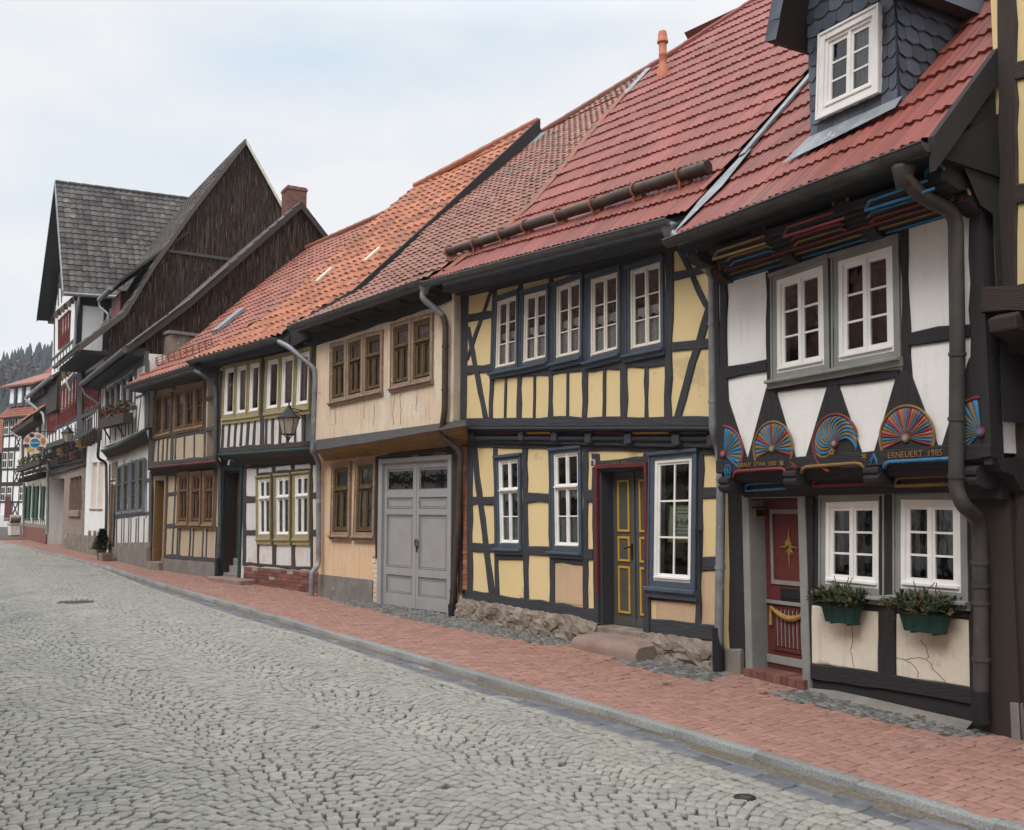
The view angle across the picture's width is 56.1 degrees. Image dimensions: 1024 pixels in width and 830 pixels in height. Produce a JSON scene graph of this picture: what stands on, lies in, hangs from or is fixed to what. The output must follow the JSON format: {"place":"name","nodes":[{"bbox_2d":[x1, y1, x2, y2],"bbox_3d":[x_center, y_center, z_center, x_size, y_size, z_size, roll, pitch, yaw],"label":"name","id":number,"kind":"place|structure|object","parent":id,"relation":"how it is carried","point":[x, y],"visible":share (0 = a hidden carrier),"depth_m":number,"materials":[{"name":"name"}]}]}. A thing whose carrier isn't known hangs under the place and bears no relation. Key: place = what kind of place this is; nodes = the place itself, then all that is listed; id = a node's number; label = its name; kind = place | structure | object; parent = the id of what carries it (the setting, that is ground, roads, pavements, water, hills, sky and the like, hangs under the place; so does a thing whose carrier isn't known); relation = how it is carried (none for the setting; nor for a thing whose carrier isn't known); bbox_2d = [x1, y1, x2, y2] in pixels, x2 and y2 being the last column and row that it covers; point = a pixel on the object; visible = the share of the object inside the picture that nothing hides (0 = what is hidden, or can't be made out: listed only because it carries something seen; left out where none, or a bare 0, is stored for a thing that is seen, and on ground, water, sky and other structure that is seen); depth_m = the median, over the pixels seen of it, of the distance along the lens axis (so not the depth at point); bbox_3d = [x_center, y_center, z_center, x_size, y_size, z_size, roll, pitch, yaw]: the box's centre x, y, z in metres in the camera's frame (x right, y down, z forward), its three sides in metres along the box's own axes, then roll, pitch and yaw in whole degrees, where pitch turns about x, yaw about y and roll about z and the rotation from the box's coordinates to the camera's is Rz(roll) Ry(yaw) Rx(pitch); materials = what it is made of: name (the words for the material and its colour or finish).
{"place":"outdoors","nodes":[
{"label":"outdoors","id":0,"kind":"place"},
{"bbox_2d":[0,527,640,627],"bbox_3d":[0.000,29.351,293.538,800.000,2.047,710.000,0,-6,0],"label":"ground","id":1,"kind":"structure","parent":0,"point":[6,528],"depth_m":77.36,"materials":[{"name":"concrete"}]},
{"bbox_2d":[0,419,3,478],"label":"timber house","id":2,"kind":"structure","parent":1,"relation":"on","point":[1,429],"depth_m":85.43,"materials":[{"name":"white paint"}]},
{"bbox_2d":[0,366,61,526],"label":"timber house","id":3,"kind":"structure","parent":1,"relation":"on","point":[17,410],"depth_m":83.19,"materials":[{"name":"white paint"}]},
{"bbox_2d":[4,497,10,520],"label":"door","id":4,"kind":"structure","parent":3,"relation":"in","point":[7,509],"depth_m":82.76,"materials":[{"name":"paint"}]},
{"bbox_2d":[8,452,13,467],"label":"window","id":5,"kind":"structure","parent":3,"relation":"in","point":[11,454],"depth_m":83.06,"materials":[{"name":"white paint"}]},
{"bbox_2d":[10,371,60,543],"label":"timber house","id":6,"kind":"structure","parent":1,"relation":"on","point":[34,524],"depth_m":42.42,"materials":[{"name":"white paint"}]},
{"bbox_2d":[24,485,30,519],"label":"window","id":7,"kind":"structure","parent":6,"relation":"in","point":[27,491],"depth_m":46.27,"materials":[{"name":"green wood"}]},
{"bbox_2d":[16,451,45,478],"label":"flower box","id":8,"kind":"object","parent":6,"relation":"attached to","point":[32,463],"visible":0.98,"depth_m":40.84,"materials":[{"name":"grey wood"}]},
{"bbox_2d":[31,486,37,519],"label":"window","id":9,"kind":"structure","parent":6,"relation":"in","point":[34,491],"depth_m":44.13,"materials":[{"name":"green wood"}]},
{"bbox_2d":[39,486,44,519],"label":"window","id":10,"kind":"structure","parent":6,"relation":"in","point":[42,492],"depth_m":41.85,"materials":[{"name":"green wood"}]},
{"bbox_2d":[36,180,187,551],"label":"timber house","id":11,"kind":"structure","parent":1,"relation":"on","point":[100,240],"depth_m":37.87,"materials":[{"name":"tile"}]},
{"bbox_2d":[23,431,53,453],"bbox_3d":[-18.882,1.090,38.321,1.131,0.918,0.150,2,-6,-24],"label":"hanging sign","id":12,"kind":"object","parent":11,"relation":"attached to","point":[34,443],"visible":1,"depth_m":38.24,"materials":[{"name":"beige metal"}]},
{"bbox_2d":[58,318,60,349],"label":"window","id":13,"kind":"structure","parent":11,"relation":"in","point":[59,321],"depth_m":39.08,"materials":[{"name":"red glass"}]},
{"bbox_2d":[60,386,62,425],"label":"window","id":14,"kind":"structure","parent":11,"relation":"in","point":[61,414],"depth_m":37.79,"materials":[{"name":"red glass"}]},
{"bbox_2d":[63,384,66,423],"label":"window","id":15,"kind":"structure","parent":11,"relation":"in","point":[64,408],"depth_m":37.25,"materials":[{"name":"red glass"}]},
{"bbox_2d":[63,313,66,344],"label":"window","id":16,"kind":"structure","parent":11,"relation":"in","point":[64,316],"depth_m":38.10,"materials":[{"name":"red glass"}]},
{"bbox_2d":[66,380,69,421],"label":"window","id":17,"kind":"structure","parent":11,"relation":"in","point":[67,391],"depth_m":36.65,"materials":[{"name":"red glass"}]},
{"bbox_2d":[66,310,70,342],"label":"window","id":18,"kind":"structure","parent":11,"relation":"in","point":[67,328],"depth_m":37.52,"materials":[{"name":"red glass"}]},
{"bbox_2d":[61,424,77,445],"bbox_3d":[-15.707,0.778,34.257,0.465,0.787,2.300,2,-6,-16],"label":"wall lantern","id":19,"kind":"object","parent":11,"relation":"attached to","point":[67,433],"depth_m":33.29,"materials":[{"name":"beige glass"}]},
{"bbox_2d":[70,378,72,419],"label":"window","id":20,"kind":"structure","parent":11,"relation":"in","point":[71,406],"depth_m":36.16,"materials":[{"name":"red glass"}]},
{"bbox_2d":[73,374,76,417],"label":"window","id":21,"kind":"structure","parent":11,"relation":"in","point":[74,400],"depth_m":35.60,"materials":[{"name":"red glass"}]},
{"bbox_2d":[52,139,281,555],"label":"timber house","id":22,"kind":"structure","parent":1,"relation":"on","point":[230,208],"depth_m":33.14,"materials":[{"name":"brown paint"}]},
{"bbox_2d":[83,385,88,411],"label":"window","id":23,"kind":"structure","parent":22,"relation":"in","point":[85,400],"depth_m":34.35,"materials":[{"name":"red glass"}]},
{"bbox_2d":[89,388,93,409],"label":"window","id":24,"kind":"structure","parent":22,"relation":"in","point":[91,391],"depth_m":33.34,"materials":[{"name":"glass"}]},
{"bbox_2d":[89,462,97,509],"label":"blocked window","id":25,"kind":"structure","parent":22,"relation":"in","point":[96,464],"depth_m":33.48,"materials":[{"name":"white paint"}]},
{"bbox_2d":[94,390,99,407],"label":"window","id":26,"kind":"structure","parent":22,"relation":"in","point":[96,392],"depth_m":32.41,"materials":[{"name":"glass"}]},
{"bbox_2d":[96,462,103,509],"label":"blocked window","id":27,"kind":"structure","parent":22,"relation":"in","point":[102,474],"depth_m":32.38,"materials":[{"name":"white paint"}]},
{"bbox_2d":[79,185,327,568],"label":"timber house","id":28,"kind":"structure","parent":1,"relation":"on","point":[291,232],"depth_m":26.78,"materials":[{"name":"brown paint"}]},
{"bbox_2d":[105,386,109,410],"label":"window","id":29,"kind":"structure","parent":28,"relation":"in","point":[107,391],"depth_m":30.10,"materials":[{"name":"blue paint"}]},
{"bbox_2d":[108,483,115,551],"bbox_3d":[-12.367,3.389,29.761,0.110,2.543,0.831,3,-6,-31],"label":"door","id":30,"kind":"structure","parent":28,"relation":"in","point":[112,484],"depth_m":29.97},
{"bbox_2d":[110,383,114,404],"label":"window","id":31,"kind":"structure","parent":28,"relation":"in","point":[112,388],"depth_m":29.24,"materials":[{"name":"blue paint"}]},
{"bbox_2d":[98,400,132,439],"bbox_3d":[-11.312,0.146,27.246,0.342,1.133,4.516,3,-6,-31],"label":"flower box","id":32,"kind":"object","parent":28,"relation":"attached to","point":[119,416],"visible":1,"depth_m":26.53,"materials":[{"name":"brown wood"}]},
{"bbox_2d":[115,465,121,515],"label":"window","id":33,"kind":"structure","parent":28,"relation":"in","point":[118,496],"depth_m":29.20,"materials":[{"name":"blue paint"}]},
{"bbox_2d":[115,378,121,405],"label":"window","id":34,"kind":"structure","parent":28,"relation":"in","point":[118,384],"depth_m":28.38,"materials":[{"name":"blue paint"}]},
{"bbox_2d":[121,373,127,405],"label":"window","id":35,"kind":"structure","parent":28,"relation":"in","point":[124,392],"depth_m":27.45,"materials":[{"name":"blue paint"}]},
{"bbox_2d":[122,463,129,514],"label":"window","id":36,"kind":"structure","parent":28,"relation":"in","point":[125,467],"depth_m":28.19,"materials":[{"name":"blue paint"}]},
{"bbox_2d":[127,368,136,405],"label":"window","id":37,"kind":"structure","parent":28,"relation":"in","point":[132,375],"depth_m":26.49,"materials":[{"name":"blue paint"}]},
{"bbox_2d":[129,460,137,513],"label":"window","id":38,"kind":"structure","parent":28,"relation":"in","point":[133,464],"depth_m":27.13,"materials":[{"name":"blue paint"}]},
{"bbox_2d":[137,457,146,513],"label":"window","id":39,"kind":"structure","parent":28,"relation":"in","point":[141,463],"depth_m":26.12,"materials":[{"name":"blue paint"}]},
{"bbox_2d":[123,212,381,576],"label":"timber house","id":40,"kind":"structure","parent":1,"relation":"on","point":[184,466],"depth_m":23.29,"materials":[{"name":"beige wood"}]},
{"bbox_2d":[152,395,161,438],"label":"window","id":41,"kind":"structure","parent":40,"relation":"in","point":[157,409],"depth_m":24.21,"materials":[{"name":"beige wood"}]},
{"bbox_2d":[152,475,167,560],"bbox_3d":[-8.804,2.685,24.455,0.420,2.273,0.768,5,-7,-41],"label":"door","id":42,"kind":"structure","parent":40,"relation":"in","point":[160,487],"depth_m":24.58,"materials":[{"name":"beige wood"}]},
{"bbox_2d":[160,392,172,437],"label":"window","id":43,"kind":"structure","parent":40,"relation":"in","point":[167,398],"depth_m":23.81,"materials":[{"name":"beige wood"}]},
{"bbox_2d":[172,388,183,433],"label":"window","id":44,"kind":"structure","parent":40,"relation":"in","point":[178,403],"depth_m":23.27,"materials":[{"name":"beige wood"}]},
{"bbox_2d":[175,471,190,527],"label":"window","id":45,"kind":"structure","parent":40,"relation":"in","point":[182,512],"depth_m":23.27,"materials":[{"name":"beige wood"}]},
{"bbox_2d":[183,385,193,431],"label":"window","id":46,"kind":"structure","parent":40,"relation":"in","point":[188,391],"depth_m":22.83,"materials":[{"name":"beige wood"}]},
{"bbox_2d":[188,470,203,527],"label":"window","id":47,"kind":"structure","parent":40,"relation":"in","point":[195,478],"depth_m":22.74,"materials":[{"name":"beige wood"}]},
{"bbox_2d":[192,383,204,430],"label":"window","id":48,"kind":"structure","parent":40,"relation":"in","point":[199,389],"depth_m":22.40,"materials":[{"name":"beige wood"}]},
{"bbox_2d":[200,470,217,528],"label":"window","id":49,"kind":"structure","parent":40,"relation":"in","point":[209,478],"depth_m":22.17,"materials":[{"name":"beige wood"}]},
{"bbox_2d":[186,118,545,595],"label":"timber house","id":50,"kind":"structure","parent":1,"relation":"on","point":[265,365],"depth_m":20.23,"materials":[{"name":"paint"}]},
{"bbox_2d":[221,363,234,424],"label":"window","id":51,"kind":"structure","parent":50,"relation":"in","point":[227,404],"depth_m":21.29,"materials":[{"name":"paint"}]},
{"bbox_2d":[220,465,243,577],"bbox_3d":[-6.138,2.426,21.442,0.380,2.655,1.040,5,-7,-42],"label":"door","id":52,"kind":"structure","parent":50,"relation":"in","point":[232,476],"depth_m":21.65,"materials":[{"name":"teal paint"}]},
{"bbox_2d":[233,361,247,422],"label":"window","id":53,"kind":"structure","parent":50,"relation":"in","point":[240,376],"depth_m":20.83,"materials":[{"name":"paint"}]},
{"bbox_2d":[246,358,261,421],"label":"window","id":54,"kind":"structure","parent":50,"relation":"in","point":[254,367],"depth_m":20.41,"materials":[{"name":"paint"}]},
{"bbox_2d":[254,475,271,543],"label":"window","id":55,"kind":"structure","parent":50,"relation":"in","point":[263,483],"depth_m":20.35,"materials":[{"name":"paint"}]},
{"bbox_2d":[263,354,278,418],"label":"window","id":56,"kind":"structure","parent":50,"relation":"in","point":[271,377],"depth_m":19.87,"materials":[{"name":"paint"}]},
{"bbox_2d":[272,473,291,544],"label":"window","id":57,"kind":"structure","parent":50,"relation":"in","point":[281,481],"depth_m":19.78,"materials":[{"name":"paint"}]},
{"bbox_2d":[278,352,294,414],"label":"window","id":58,"kind":"structure","parent":50,"relation":"in","point":[287,359],"depth_m":19.41,"materials":[{"name":"paint"}]},
{"bbox_2d":[276,403,306,441],"bbox_3d":[-4.117,0.157,18.511,0.397,0.763,1.184,-2,-6,17],"label":"wall lantern","id":59,"kind":"object","parent":50,"relation":"attached to","point":[288,418],"depth_m":18.07,"materials":[{"name":"black metal"}]},
{"bbox_2d":[291,470,310,544],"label":"window","id":60,"kind":"structure","parent":50,"relation":"in","point":[300,479],"depth_m":19.23,"materials":[{"name":"paint"}]},
{"bbox_2d":[293,346,312,414],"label":"window","id":61,"kind":"structure","parent":50,"relation":"in","point":[299,366],"depth_m":18.92,"materials":[{"name":"paint"}]},
{"bbox_2d":[286,60,654,615],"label":"timber house","id":62,"kind":"structure","parent":1,"relation":"on","point":[387,341],"depth_m":16.79,"materials":[{"name":"brown paint"}]},
{"bbox_2d":[326,340,345,406],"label":"window","id":63,"kind":"structure","parent":62,"relation":"in","point":[336,349],"depth_m":17.88,"materials":[{"name":"brown paint"}]},
{"bbox_2d":[327,462,352,539],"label":"window","id":64,"kind":"structure","parent":62,"relation":"in","point":[341,473],"depth_m":18.08,"materials":[{"name":"brown paint"}]},
{"bbox_2d":[343,334,363,402],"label":"window","id":65,"kind":"structure","parent":62,"relation":"in","point":[353,346],"depth_m":17.45,"materials":[{"name":"brown paint"}]},
{"bbox_2d":[350,459,375,541],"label":"window","id":66,"kind":"structure","parent":62,"relation":"in","point":[365,470],"depth_m":17.48,"materials":[{"name":"brown paint"}]},
{"bbox_2d":[359,329,383,398],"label":"window","id":67,"kind":"structure","parent":62,"relation":"in","point":[372,342],"depth_m":16.96,"materials":[{"name":"brown paint"}]},
{"bbox_2d":[387,318,409,392],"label":"window","id":68,"kind":"structure","parent":62,"relation":"in","point":[400,330],"depth_m":16.34,"materials":[{"name":"brown paint"}]},
{"bbox_2d":[377,454,452,613],"bbox_3d":[-1.644,1.993,16.251,0.110,2.565,2.134,5,-7,-41],"label":"garage door","id":69,"kind":"structure","parent":62,"relation":"in","point":[414,535],"depth_m":16.25,"materials":[{"name":"grey wood"}]},
{"bbox_2d":[407,312,433,388],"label":"window","id":70,"kind":"structure","parent":62,"relation":"in","point":[421,326],"depth_m":15.86,"materials":[{"name":"brown paint"}]},
{"bbox_2d":[0,541,1023,829],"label":"kerb","id":71,"kind":"structure","parent":1,"relation":"on","point":[868,787],"depth_m":8.10,"materials":[{"name":"stone"}]},
{"bbox_2d":[421,0,980,671],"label":"timber house","id":72,"kind":"structure","parent":1,"relation":"on","point":[587,360],"depth_m":12.89,"materials":[{"name":"paint"}]},
{"bbox_2d":[487,289,518,378],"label":"window","id":73,"kind":"structure","parent":72,"relation":"in","point":[504,360],"depth_m":14.43,"materials":[{"name":"blue paint"}]},
{"bbox_2d":[492,453,522,554],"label":"window","id":74,"kind":"structure","parent":72,"relation":"in","point":[507,467],"depth_m":14.39,"materials":[{"name":"blue paint"}]},
{"bbox_2d":[514,283,549,374],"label":"window","id":75,"kind":"structure","parent":72,"relation":"in","point":[534,301],"depth_m":13.88,"materials":[{"name":"blue paint"}]},
{"bbox_2d":[546,445,582,558],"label":"window","id":76,"kind":"structure","parent":72,"relation":"in","point":[565,462],"depth_m":13.33,"materials":[{"name":"blue paint"}]},
{"bbox_2d":[547,271,583,369],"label":"window","id":77,"kind":"structure","parent":72,"relation":"in","point":[567,292],"depth_m":13.25,"materials":[{"name":"blue paint"}]},
{"bbox_2d":[581,265,621,368],"bbox_3d":[1.386,-1.256,12.703,0.650,1.274,0.710,4,-7,-36],"label":"window","id":78,"kind":"structure","parent":72,"relation":"in","point":[603,287],"depth_m":12.69,"materials":[{"name":"blue paint"}]},
{"bbox_2d":[594,462,650,632],"bbox_3d":[1.497,1.692,12.326,0.302,2.132,0.978,4,-7,-36],"label":"door","id":79,"kind":"structure","parent":72,"relation":"in","point":[620,490],"depth_m":12.54,"materials":[{"name":"paint"}]},
{"bbox_2d":[620,254,665,362],"bbox_3d":[1.842,-1.301,12.089,0.650,1.255,0.709,4,-7,-36],"label":"window","id":80,"kind":"structure","parent":72,"relation":"in","point":[644,279],"depth_m":12.06,"materials":[{"name":"blue paint"}]},
{"bbox_2d":[643,448,698,601],"bbox_3d":[2.125,1.326,11.705,0.630,1.789,0.891,4,-7,-36],"label":"window","id":81,"kind":"structure","parent":72,"relation":"in","point":[672,474],"depth_m":11.77,"materials":[{"name":"blue paint"}]},
{"bbox_2d":[667,505,688,542],"bbox_3d":[2.025,1.308,11.548,0.009,0.448,0.449,4,-7,-36],"label":"poster","id":82,"kind":"object","parent":72,"relation":"attached to","point":[682,520],"visible":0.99,"depth_m":11.55,"materials":[{"name":"paper"}]},
{"bbox_2d":[662,0,1023,739],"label":"timber house","id":83,"kind":"structure","parent":1,"relation":"on","point":[838,236],"depth_m":8.90,"materials":[{"name":"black paint"}]},
{"bbox_2d":[742,496,812,688],"bbox_3d":[2.902,1.813,10.258,0.305,2.068,0.957,3,-6,-29],"label":"door","id":84,"kind":"structure","parent":83,"relation":"in","point":[775,564],"depth_m":10.46,"materials":[{"name":"red paint"}]},
{"bbox_2d":[764,253,829,388],"bbox_3d":[3.071,-0.902,9.706,0.645,1.230,0.840,3,-6,-29],"label":"window","id":85,"kind":"structure","parent":83,"relation":"in","point":[799,293],"depth_m":9.75,"materials":[{"name":"green paint"}]},
{"bbox_2d":[806,576,870,625],"bbox_3d":[3.167,1.791,9.276,0.466,0.457,0.667,3,-6,-29],"label":"window box","id":86,"kind":"object","parent":83,"relation":"attached to","point":[837,603],"visible":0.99,"depth_m":9.19,"materials":[{"name":"green metal"}]},
{"bbox_2d":[811,494,885,605],"bbox_3d":[3.501,1.291,9.461,0.645,1.061,0.884,3,-6,-29],"label":"window","id":87,"kind":"structure","parent":83,"relation":"in","point":[848,525],"depth_m":9.44,"materials":[{"name":"green paint"}]},
{"bbox_2d":[815,2,882,120],"bbox_3d":[3.423,-3.335,9.262,0.584,0.856,0.796,3,-6,-29],"label":"window","id":88,"kind":"structure","parent":83,"relation":"in","point":[849,53],"depth_m":9.13,"materials":[{"name":"white paint"}]},
{"bbox_2d":[824,233,902,378],"bbox_3d":[3.463,-0.971,9.003,0.645,1.212,0.849,3,-6,-29],"label":"window","id":89,"kind":"structure","parent":83,"relation":"in","point":[866,279],"depth_m":9.01,"materials":[{"name":"green paint"}]},
{"bbox_2d":[878,581,961,635],"bbox_3d":[3.596,1.695,8.440,0.440,0.458,0.794,3,-6,-29],"label":"window box","id":90,"kind":"object","parent":83,"relation":"attached to","point":[923,611],"visible":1,"depth_m":8.38,"materials":[{"name":"green metal"}]},
{"bbox_2d":[885,493,970,610],"bbox_3d":[3.929,1.198,8.694,0.645,1.042,0.847,3,-6,-29],"label":"window","id":91,"kind":"structure","parent":83,"relation":"in","point":[930,535],"depth_m":8.65,"materials":[{"name":"green paint"}]},
{"bbox_2d":[981,0,1023,739],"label":"timber house","id":92,"kind":"structure","parent":1,"relation":"on","point":[1005,302],"depth_m":7.81,"materials":[{"name":"yellow paint"}]},
{"bbox_2d":[0,0,747,435],"label":"sky","id":93,"kind":"structure","parent":0,"point":[353,104],"materials":[{"name":"white"}]},
{"bbox_2d":[0,543,899,829],"bbox_3d":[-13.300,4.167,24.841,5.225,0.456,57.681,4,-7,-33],"label":"road","id":94,"kind":"structure","parent":0,"point":[166,767],"depth_m":7.69,"materials":[{"name":"grey stone"}]},
{"bbox_2d":[83,563,916,829],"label":"road edging","id":95,"kind":"object","parent":94,"relation":"on","point":[839,810],"visible":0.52,"depth_m":8.23,"materials":[{"name":"grey stone"}]},
{"bbox_2d":[107,570,968,829],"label":"gutter paving","id":96,"kind":"structure","parent":94,"relation":"on","point":[826,797],"depth_m":7.88,"materials":[{"name":"stone"}]},
{"bbox_2d":[102,568,977,829],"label":"gutter silt","id":97,"kind":"object","parent":94,"relation":"on","point":[877,802],"visible":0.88,"depth_m":7.63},
{"bbox_2d":[733,794,756,801],"bbox_3d":[1.553,2.568,6.399,0.150,0.056,0.150,0,-6,0],"label":"valve cap","id":98,"kind":"object","parent":94,"relation":"on","point":[748,797],"visible":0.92,"depth_m":6.38,"materials":[{"name":"black metal"}]},
{"bbox_2d":[0,529,1023,823],"bbox_3d":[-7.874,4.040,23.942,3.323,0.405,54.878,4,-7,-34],"label":"pavement","id":99,"kind":"structure","parent":0,"point":[982,776],"depth_m":9.04,"materials":[{"name":"red brick"}]},
{"bbox_2d":[7,513,21,535],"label":"concrete planter","id":100,"kind":"object","parent":99,"relation":"on","point":[14,527],"visible":0.91,"depth_m":51.46,"materials":[{"name":"white paint"}]},
{"bbox_2d":[90,528,112,559],"bbox_3d":[-12.589,3.943,29.478,0.808,0.974,0.817,2,-6,-17],"label":"potted conifer","id":101,"kind":"object","parent":99,"relation":"on","point":[100,539],"visible":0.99,"depth_m":29.35,"materials":[{"name":"green plant"}]},
{"bbox_2d":[98,552,112,560],"bbox_3d":[-12.118,4.226,28.610,0.314,0.232,0.708,3,-6,-31],"label":"stone trough","id":102,"kind":"object","parent":99,"relation":"on","point":[105,556],"visible":0.95,"depth_m":28.35,"materials":[{"name":"stone"}]},
{"bbox_2d":[319,595,989,737],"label":"sett paving","id":103,"kind":"structure","parent":0,"point":[680,670],"depth_m":10.87,"materials":[{"name":"grey stone"}]},
{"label":"hill","id":104,"kind":"structure","parent":0,"visible":0},
{"bbox_2d":[0,341,328,449],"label":"forest","id":105,"kind":"object","parent":104,"relation":"on","point":[18,366],"visible":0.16,"depth_m":261.88,"materials":[{"name":"plant"}]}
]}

